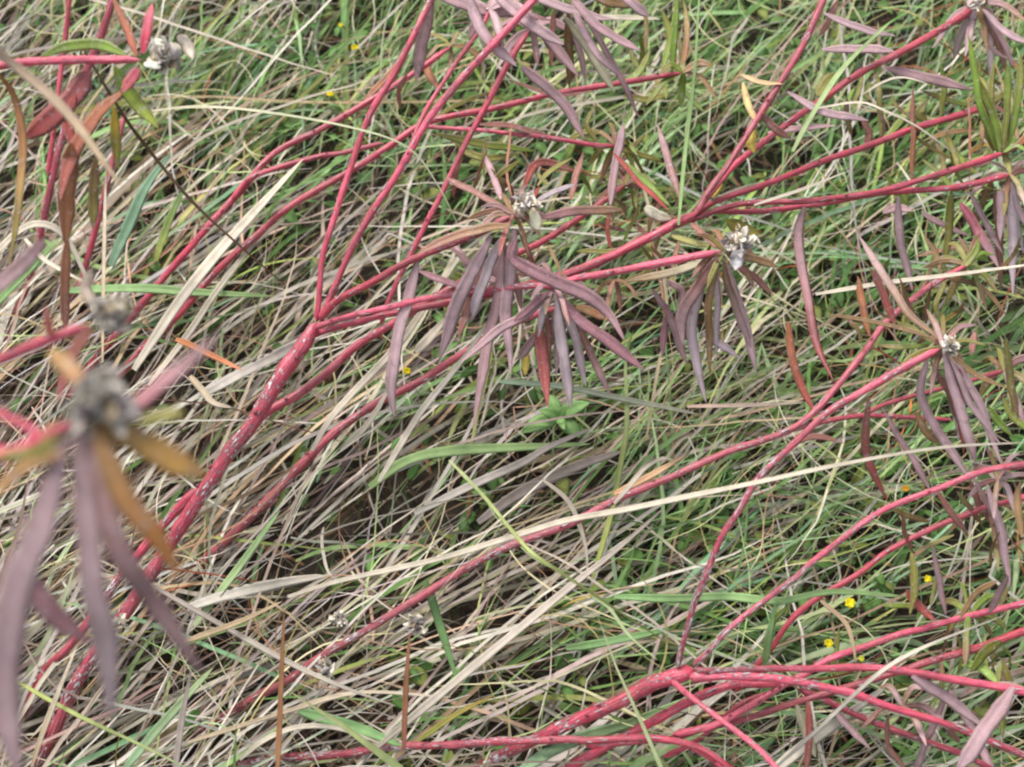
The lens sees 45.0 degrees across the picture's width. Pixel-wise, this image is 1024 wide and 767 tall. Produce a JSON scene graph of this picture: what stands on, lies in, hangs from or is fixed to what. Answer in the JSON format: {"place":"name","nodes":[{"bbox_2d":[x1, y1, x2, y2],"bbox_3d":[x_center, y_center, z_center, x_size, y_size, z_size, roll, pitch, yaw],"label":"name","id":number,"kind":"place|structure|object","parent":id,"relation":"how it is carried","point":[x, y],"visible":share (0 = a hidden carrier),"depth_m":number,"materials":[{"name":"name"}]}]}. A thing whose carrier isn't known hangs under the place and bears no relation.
{"place":"outdoors","nodes":[
{"label":"outdoors","id":0,"kind":"place"},
{"bbox_2d":[0,0,1023,766],"bbox_3d":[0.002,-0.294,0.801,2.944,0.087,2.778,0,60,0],"label":"dry grass","id":1,"kind":"structure","parent":0,"point":[246,488],"depth_m":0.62,"materials":[{"name":"plant"}]},
{"bbox_2d":[0,238,59,303],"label":"grass blade","id":2,"kind":"object","parent":1,"relation":"on","point":[6,292],"depth_m":0.61,"materials":[{"name":"green plant"}]},
{"bbox_2d":[0,220,92,292],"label":"dry grass blade","id":3,"kind":"object","parent":1,"relation":"on","point":[53,227],"visible":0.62,"depth_m":0.55,"materials":[{"name":"plant"}]},
{"bbox_2d":[24,238,80,280],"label":"dry grass blade","id":4,"kind":"object","parent":1,"relation":"on","point":[46,260],"visible":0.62,"depth_m":0.60,"materials":[{"name":"plant"}]},
{"bbox_2d":[30,647,76,766],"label":"dry grass blade","id":5,"kind":"object","parent":1,"relation":"on","point":[49,714],"visible":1,"depth_m":0.50,"materials":[{"name":"plant"}]},
{"bbox_2d":[0,48,121,186],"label":"dry grass blade","id":6,"kind":"object","parent":1,"relation":"on","point":[54,99],"visible":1,"depth_m":0.35,"materials":[{"name":"plant"}]},
{"bbox_2d":[3,0,125,366],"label":"red stemmed plant","id":7,"kind":"object","parent":1,"relation":"on","point":[53,160],"visible":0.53,"depth_m":0.66,"materials":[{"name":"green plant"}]},
{"bbox_2d":[20,682,184,766],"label":"grass blade","id":8,"kind":"object","parent":1,"relation":"on","point":[69,710],"depth_m":0.50,"materials":[{"name":"yellow plant"}]},
{"bbox_2d":[101,170,107,361],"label":"dry grass blade","id":9,"kind":"object","parent":1,"relation":"on","point":[103,260],"visible":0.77,"depth_m":0.58,"materials":[{"name":"plant"}]},
{"bbox_2d":[0,0,216,766],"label":"red stemmed plant","id":10,"kind":"object","parent":1,"relation":"on","point":[104,492],"visible":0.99,"depth_m":0.22,"materials":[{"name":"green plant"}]},
{"bbox_2d":[115,613,129,636],"bbox_3d":[-0.168,0.102,0.528,0.009,0.011,0.010,0,60,0],"label":"withered flower head","id":11,"kind":"object","parent":1,"relation":"on","point":[121,620],"visible":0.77,"depth_m":0.53},
{"bbox_2d":[108,153,170,267],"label":"grass blade","id":12,"kind":"object","parent":1,"relation":"on","point":[130,219],"depth_m":0.64,"materials":[{"name":"green plant"}]},
{"bbox_2d":[123,668,212,766],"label":"grass blade","id":13,"kind":"object","parent":1,"relation":"on","point":[161,724],"depth_m":0.53,"materials":[{"name":"green plant"}]},
{"bbox_2d":[154,188,183,260],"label":"grass blade","id":14,"kind":"object","parent":1,"relation":"on","point":[167,225],"depth_m":0.64,"materials":[{"name":"green plant"}]},
{"bbox_2d":[69,284,271,296],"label":"grass blade","id":15,"kind":"object","parent":1,"relation":"on","point":[157,289],"depth_m":0.63,"materials":[{"name":"green plant"}]},
{"bbox_2d":[173,670,190,766],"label":"dry grass blade","id":16,"kind":"object","parent":1,"relation":"on","point":[179,735],"visible":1,"depth_m":0.50,"materials":[{"name":"plant"}]},
{"bbox_2d":[83,50,286,286],"bbox_3d":[-0.135,-0.084,0.515,0.075,0.110,0.006,26,63,14],"label":"dry grass blade","id":17,"kind":"object","parent":1,"relation":"on","point":[160,164],"visible":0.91,"depth_m":0.52,"materials":[{"name":"plant"}]},
{"bbox_2d":[175,337,240,369],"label":"dry grass blade","id":18,"kind":"object","parent":1,"relation":"on","point":[193,346],"visible":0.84,"depth_m":0.59,"materials":[{"name":"plant"}]},
{"bbox_2d":[188,374,231,407],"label":"dry grass blade","id":19,"kind":"object","parent":1,"relation":"on","point":[201,389],"visible":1,"depth_m":0.59,"materials":[{"name":"plant"}]},
{"bbox_2d":[147,216,286,384],"bbox_3d":[-0.149,-0.044,0.625,0.007,0.020,0.110,31,65,17],"label":"dry grass blade","id":20,"kind":"object","parent":1,"relation":"on","point":[192,327],"visible":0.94,"depth_m":0.62,"materials":[{"name":"plant"}]},
{"bbox_2d":[132,159,303,370],"bbox_3d":[-0.144,-0.062,0.617,0.007,0.020,0.140,29,64,16],"label":"dry grass blade","id":21,"kind":"object","parent":1,"relation":"on","point":[201,272],"visible":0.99,"depth_m":0.60,"materials":[{"name":"plant"}]},
{"bbox_2d":[188,601,281,641],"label":"dry grass blade","id":22,"kind":"object","parent":1,"relation":"on","point":[218,629],"visible":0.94,"depth_m":0.53,"materials":[{"name":"plant"}]},
{"bbox_2d":[193,511,279,625],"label":"grass blade","id":23,"kind":"object","parent":1,"relation":"on","point":[237,569],"depth_m":0.56,"materials":[{"name":"green plant"}]},
{"bbox_2d":[188,574,325,610],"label":"dry grass blade","id":24,"kind":"object","parent":1,"relation":"on","point":[246,590],"visible":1,"depth_m":0.56,"materials":[{"name":"plant"}]},
{"bbox_2d":[206,331,334,394],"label":"dry grass blade","id":25,"kind":"object","parent":1,"relation":"on","point":[278,354],"visible":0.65,"depth_m":0.61,"materials":[{"name":"plant"}]},
{"bbox_2d":[157,587,394,705],"bbox_3d":[-0.104,0.114,0.531,0.116,0.025,0.006,21,62,12],"label":"dry grass blade","id":26,"kind":"object","parent":1,"relation":"on","point":[256,644],"visible":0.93,"depth_m":0.53,"materials":[{"name":"plant"}]},
{"bbox_2d":[275,612,284,766],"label":"dry grass blade","id":27,"kind":"object","parent":1,"relation":"on","point":[279,716],"visible":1,"depth_m":0.49,"materials":[{"name":"plant"}]},
{"bbox_2d":[151,105,459,228],"bbox_3d":[-0.097,-0.113,0.572,0.175,0.041,0.014,24,63,13],"label":"dry grass blade","id":28,"kind":"object","parent":1,"relation":"on","point":[257,110],"visible":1,"depth_m":0.56,"materials":[{"name":"plant"}]},
{"bbox_2d":[239,723,378,760],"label":"dry grass blade","id":29,"kind":"object","parent":1,"relation":"on","point":[255,746],"visible":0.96,"depth_m":0.53,"materials":[{"name":"plant"}]},
{"bbox_2d":[188,690,444,743],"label":"dry grass blade","id":30,"kind":"object","parent":1,"relation":"on","point":[285,711],"visible":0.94,"depth_m":0.53,"materials":[{"name":"plant"}]},
{"bbox_2d":[315,655,335,678],"bbox_3d":[-0.082,0.124,0.540,0.009,0.011,0.010,0,60,0],"label":"withered flower head","id":31,"kind":"object","parent":1,"relation":"on","point":[325,669],"visible":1,"depth_m":0.54},
{"bbox_2d":[327,91,333,98],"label":"yellow flower","id":32,"kind":"object","parent":1,"relation":"on","point":[331,93],"visible":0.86,"depth_m":0.72,"materials":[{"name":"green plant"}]},
{"bbox_2d":[327,610,347,627],"bbox_3d":[-0.078,0.105,0.550,0.009,0.008,0.007,0,60,0],"label":"withered flower head","id":33,"kind":"object","parent":1,"relation":"on","point":[337,618],"visible":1,"depth_m":0.55},
{"bbox_2d":[143,306,553,618],"bbox_3d":[-0.080,0.035,0.616,0.252,0.071,0.015,-31,65,-17],"label":"red stemmed plant","id":34,"kind":"object","parent":1,"relation":"on","point":[303,462],"visible":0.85,"depth_m":0.60,"materials":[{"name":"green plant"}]},
{"bbox_2d":[299,708,401,745],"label":"grass blade","id":35,"kind":"object","parent":1,"relation":"on","point":[355,726],"depth_m":0.54,"materials":[{"name":"green plant"}]},
{"bbox_2d":[351,44,358,53],"bbox_3d":[-0.098,-0.206,0.769,0.005,0.052,0.049,-10,60,-6],"label":"yellow flower","id":36,"kind":"object","parent":1,"relation":"on","point":[354,46],"visible":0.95,"depth_m":0.74,"materials":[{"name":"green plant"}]},
{"bbox_2d":[340,391,386,451],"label":"dry grass blade","id":37,"kind":"object","parent":1,"relation":"on","point":[364,427],"visible":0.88,"depth_m":0.59,"materials":[{"name":"plant"}]},
{"bbox_2d":[310,248,465,450],"bbox_3d":[-0.058,-0.018,0.598,0.006,0.020,0.126,33,65,17],"label":"dry grass blade","id":38,"kind":"object","parent":1,"relation":"on","point":[374,370],"visible":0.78,"depth_m":0.59,"materials":[{"name":"plant"}]},
{"bbox_2d":[66,0,724,451],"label":"red stemmed plant","id":39,"kind":"object","parent":1,"relation":"on","point":[674,46],"visible":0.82,"depth_m":0.64,"materials":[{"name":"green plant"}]},
{"bbox_2d":[401,632,409,749],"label":"dry grass blade","id":40,"kind":"object","parent":1,"relation":"on","point":[405,703],"visible":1,"depth_m":0.51,"materials":[{"name":"plant"}]},
{"bbox_2d":[401,367,411,377],"bbox_3d":[-0.055,-0.004,0.644,0.005,0.067,0.038,-11,61,-6],"label":"yellow flower","id":41,"kind":"object","parent":1,"relation":"on","point":[406,370],"visible":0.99,"depth_m":0.61,"materials":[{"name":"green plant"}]},
{"bbox_2d":[403,614,427,635],"bbox_3d":[-0.043,0.107,0.553,0.011,0.009,0.011,-9,60,-5],"label":"withered flower head","id":42,"kind":"object","parent":1,"relation":"on","point":[416,625],"visible":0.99,"depth_m":0.55},
{"bbox_2d":[414,317,444,353],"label":"dry grass blade","id":43,"kind":"object","parent":1,"relation":"on","point":[425,341],"visible":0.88,"depth_m":0.60,"materials":[{"name":"plant"}]},
{"bbox_2d":[378,325,485,481],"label":"dry grass blade","id":44,"kind":"object","parent":1,"relation":"on","point":[429,400],"visible":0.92,"depth_m":0.57,"materials":[{"name":"plant"}]},
{"bbox_2d":[423,580,456,676],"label":"grass blade","id":45,"kind":"object","parent":1,"relation":"on","point":[437,617],"depth_m":0.55,"materials":[{"name":"green plant"}]},
{"bbox_2d":[418,695,493,741],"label":"dry grass blade","id":46,"kind":"object","parent":1,"relation":"on","point":[442,723],"visible":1,"depth_m":0.53,"materials":[{"name":"plant"}]},
{"bbox_2d":[368,442,588,488],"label":"grass blade","id":47,"kind":"object","parent":1,"relation":"on","point":[438,452],"depth_m":0.59,"materials":[{"name":"green plant"}]},
{"bbox_2d":[414,428,591,515],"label":"dry grass blade","id":48,"kind":"object","parent":1,"relation":"on","point":[497,473],"visible":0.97,"depth_m":0.58,"materials":[{"name":"plant"}]},
{"bbox_2d":[0,0,1023,766],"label":"green grass","id":49,"kind":"structure","parent":1,"relation":"on","point":[814,256],"depth_m":0.67,"materials":[{"name":"green plant"}]},
{"bbox_2d":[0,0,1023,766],"bbox_3d":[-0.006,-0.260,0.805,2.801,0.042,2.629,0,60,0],"label":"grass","id":50,"kind":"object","parent":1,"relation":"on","point":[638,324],"depth_m":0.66,"materials":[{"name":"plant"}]},
{"bbox_2d":[0,0,1023,766],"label":"undergrowth leaves","id":51,"kind":"object","parent":1,"relation":"on","point":[420,678],"visible":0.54,"depth_m":0.68,"materials":[{"name":"green plant"}]},
{"bbox_2d":[375,508,663,747],"bbox_3d":[0.007,0.105,0.532,0.163,0.032,0.007,-35,66,-18],"label":"dry grass blade","id":52,"kind":"object","parent":1,"relation":"on","point":[479,661],"visible":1,"depth_m":0.52,"materials":[{"name":"plant"}]},
{"bbox_2d":[21,0,1023,766],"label":"red stemmed plant","id":53,"kind":"object","parent":1,"relation":"on","point":[469,290],"visible":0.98,"depth_m":0.56,"materials":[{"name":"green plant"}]},
{"bbox_2d":[677,0,699,224],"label":"grass blade","id":54,"kind":"object","parent":53,"relation":"on","point":[685,148],"depth_m":0.56,"materials":[{"name":"plant"}]},
{"bbox_2d":[754,172,844,205],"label":"dry grass blade","id":55,"kind":"object","parent":53,"relation":"on","point":[792,192],"visible":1,"depth_m":0.57,"materials":[{"name":"plant"}]},
{"bbox_2d":[791,20,891,151],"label":"grass blade","id":56,"kind":"object","parent":53,"relation":"on","point":[833,81],"depth_m":0.59,"materials":[{"name":"yellow plant"}]},
{"bbox_2d":[819,101,951,151],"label":"dry grass blade","id":57,"kind":"object","parent":53,"relation":"on","point":[880,108],"visible":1,"depth_m":0.57,"materials":[{"name":"plant"}]},
{"bbox_2d":[476,451,619,524],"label":"dry grass blade","id":58,"kind":"object","parent":1,"relation":"on","point":[519,493],"visible":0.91,"depth_m":0.60,"materials":[{"name":"plant"}]},
{"bbox_2d":[521,395,588,437],"bbox_3d":[0.024,0.027,0.636,0.025,0.050,0.034,30,64,16],"label":"herb","id":59,"kind":"object","parent":1,"relation":"on","point":[569,425],"visible":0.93,"depth_m":0.62,"materials":[{"name":"green plant"}]},
{"bbox_2d":[448,460,668,643],"bbox_3d":[0.007,0.063,0.494,0.128,0.081,0.032,40,67,20],"label":"grass blade","id":60,"kind":"object","parent":1,"relation":"on","point":[498,514],"depth_m":0.47,"materials":[{"name":"yellow plant"}]},
{"bbox_2d":[542,479,588,578],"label":"dry grass blade","id":61,"kind":"object","parent":1,"relation":"on","point":[566,499],"visible":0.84,"depth_m":0.57,"materials":[{"name":"plant"}]},
{"bbox_2d":[499,380,696,413],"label":"grass blade","id":62,"kind":"object","parent":1,"relation":"on","point":[588,391],"depth_m":0.57,"materials":[{"name":"plant"}]},
{"bbox_2d":[519,697,686,766],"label":"grass blade","id":63,"kind":"object","parent":1,"relation":"on","point":[549,751],"depth_m":0.54,"materials":[{"name":"green plant"}]},
{"bbox_2d":[182,232,1023,741],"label":"red stemmed plant","id":64,"kind":"object","parent":1,"relation":"on","point":[968,258],"visible":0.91,"depth_m":0.55,"materials":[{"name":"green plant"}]},
{"bbox_2d":[613,457,672,503],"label":"dry grass blade","id":65,"kind":"object","parent":64,"relation":"on","point":[631,483],"visible":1,"depth_m":0.53,"materials":[{"name":"plant"}]},
{"bbox_2d":[614,455,684,494],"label":"dry grass blade","id":66,"kind":"object","parent":64,"relation":"on","point":[649,475],"visible":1,"depth_m":0.55,"materials":[{"name":"plant"}]},
{"bbox_2d":[591,330,633,578],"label":"grass blade","id":67,"kind":"object","parent":1,"relation":"on","point":[616,483],"depth_m":0.58,"materials":[{"name":"green plant"}]},
{"bbox_2d":[566,628,671,650],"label":"grass blade","id":68,"kind":"object","parent":1,"relation":"on","point":[596,643],"depth_m":0.55,"materials":[{"name":"green plant"}]},
{"bbox_2d":[592,596,656,659],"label":"grass blade","id":69,"kind":"object","parent":1,"relation":"on","point":[617,619],"depth_m":0.51,"materials":[{"name":"plant"}]},
{"bbox_2d":[231,236,1023,766],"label":"red stemmed plant","id":70,"kind":"object","parent":1,"relation":"on","point":[955,382],"visible":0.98,"depth_m":0.52,"materials":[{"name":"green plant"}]},
{"bbox_2d":[816,264,1023,294],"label":"dry grass blade","id":71,"kind":"object","parent":70,"relation":"on","point":[904,280],"visible":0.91,"depth_m":0.55,"materials":[{"name":"plant"}]},
{"bbox_2d":[602,14,659,20],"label":"dry grass blade","id":72,"kind":"object","parent":1,"relation":"on","point":[625,17],"visible":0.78,"depth_m":0.71,"materials":[{"name":"plant"}]},
{"bbox_2d":[287,442,1023,597],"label":"dry grass blade","id":73,"kind":"object","parent":1,"relation":"on","point":[496,541],"visible":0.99,"depth_m":0.48,"materials":[{"name":"plant"}]},
{"bbox_2d":[687,402,800,407],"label":"dry grass blade","id":74,"kind":"object","parent":1,"relation":"on","point":[738,405],"visible":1,"depth_m":0.57,"materials":[{"name":"plant"}]},
{"bbox_2d":[614,589,906,604],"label":"grass blade","id":75,"kind":"object","parent":1,"relation":"on","point":[708,597],"depth_m":0.52,"materials":[{"name":"green plant"}]},
{"bbox_2d":[762,602,775,664],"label":"grass blade","id":76,"kind":"object","parent":1,"relation":"on","point":[766,653],"depth_m":0.51,"materials":[{"name":"green plant"}]},
{"bbox_2d":[824,639,834,647],"bbox_3d":[0.144,0.121,0.563,0.033,0.082,0.004,-41,68,-21],"label":"yellow flower","id":77,"kind":"object","parent":1,"relation":"on","point":[829,643],"visible":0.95,"depth_m":0.52,"materials":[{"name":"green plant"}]},
{"bbox_2d":[775,688,884,766],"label":"dry grass blade","id":78,"kind":"object","parent":1,"relation":"on","point":[832,725],"visible":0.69,"depth_m":0.53,"materials":[{"name":"plant"}]},
{"bbox_2d":[820,599,855,662],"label":"dry grass blade","id":79,"kind":"object","parent":1,"relation":"on","point":[838,615],"visible":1,"depth_m":0.51,"materials":[{"name":"plant"}]},
{"bbox_2d":[845,597,855,608],"bbox_3d":[0.154,0.103,0.564,0.004,0.098,0.043,38,67,19],"label":"yellow flower","id":80,"kind":"object","parent":1,"relation":"on","point":[850,603],"visible":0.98,"depth_m":0.52,"materials":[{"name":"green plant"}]},
{"bbox_2d":[858,655,865,663],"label":"yellow flower","id":81,"kind":"object","parent":1,"relation":"on","point":[861,659],"visible":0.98,"depth_m":0.51,"materials":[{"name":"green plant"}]},
{"bbox_2d":[777,616,1001,765],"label":"dry grass blade","id":82,"kind":"object","parent":1,"relation":"on","point":[850,698],"visible":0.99,"depth_m":0.49,"materials":[{"name":"plant"}]},
{"bbox_2d":[863,76,926,93],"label":"dry grass blade","id":83,"kind":"object","parent":1,"relation":"on","point":[879,83],"visible":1,"depth_m":0.59,"materials":[{"name":"plant"}]},
{"bbox_2d":[901,485,915,493],"bbox_3d":[0.197,0.055,0.613,0.037,0.061,0.003,-39,67,-20],"label":"yellow flower","id":84,"kind":"object","parent":1,"relation":"on","point":[905,487],"visible":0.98,"depth_m":0.58,"materials":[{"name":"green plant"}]},
{"bbox_2d":[924,575,932,585],"bbox_3d":[0.194,0.094,0.576,0.044,0.086,0.004,-38,67,-20],"label":"yellow flower","id":85,"kind":"object","parent":1,"relation":"on","point":[927,578],"visible":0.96,"depth_m":0.53,"materials":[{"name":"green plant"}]}
]}

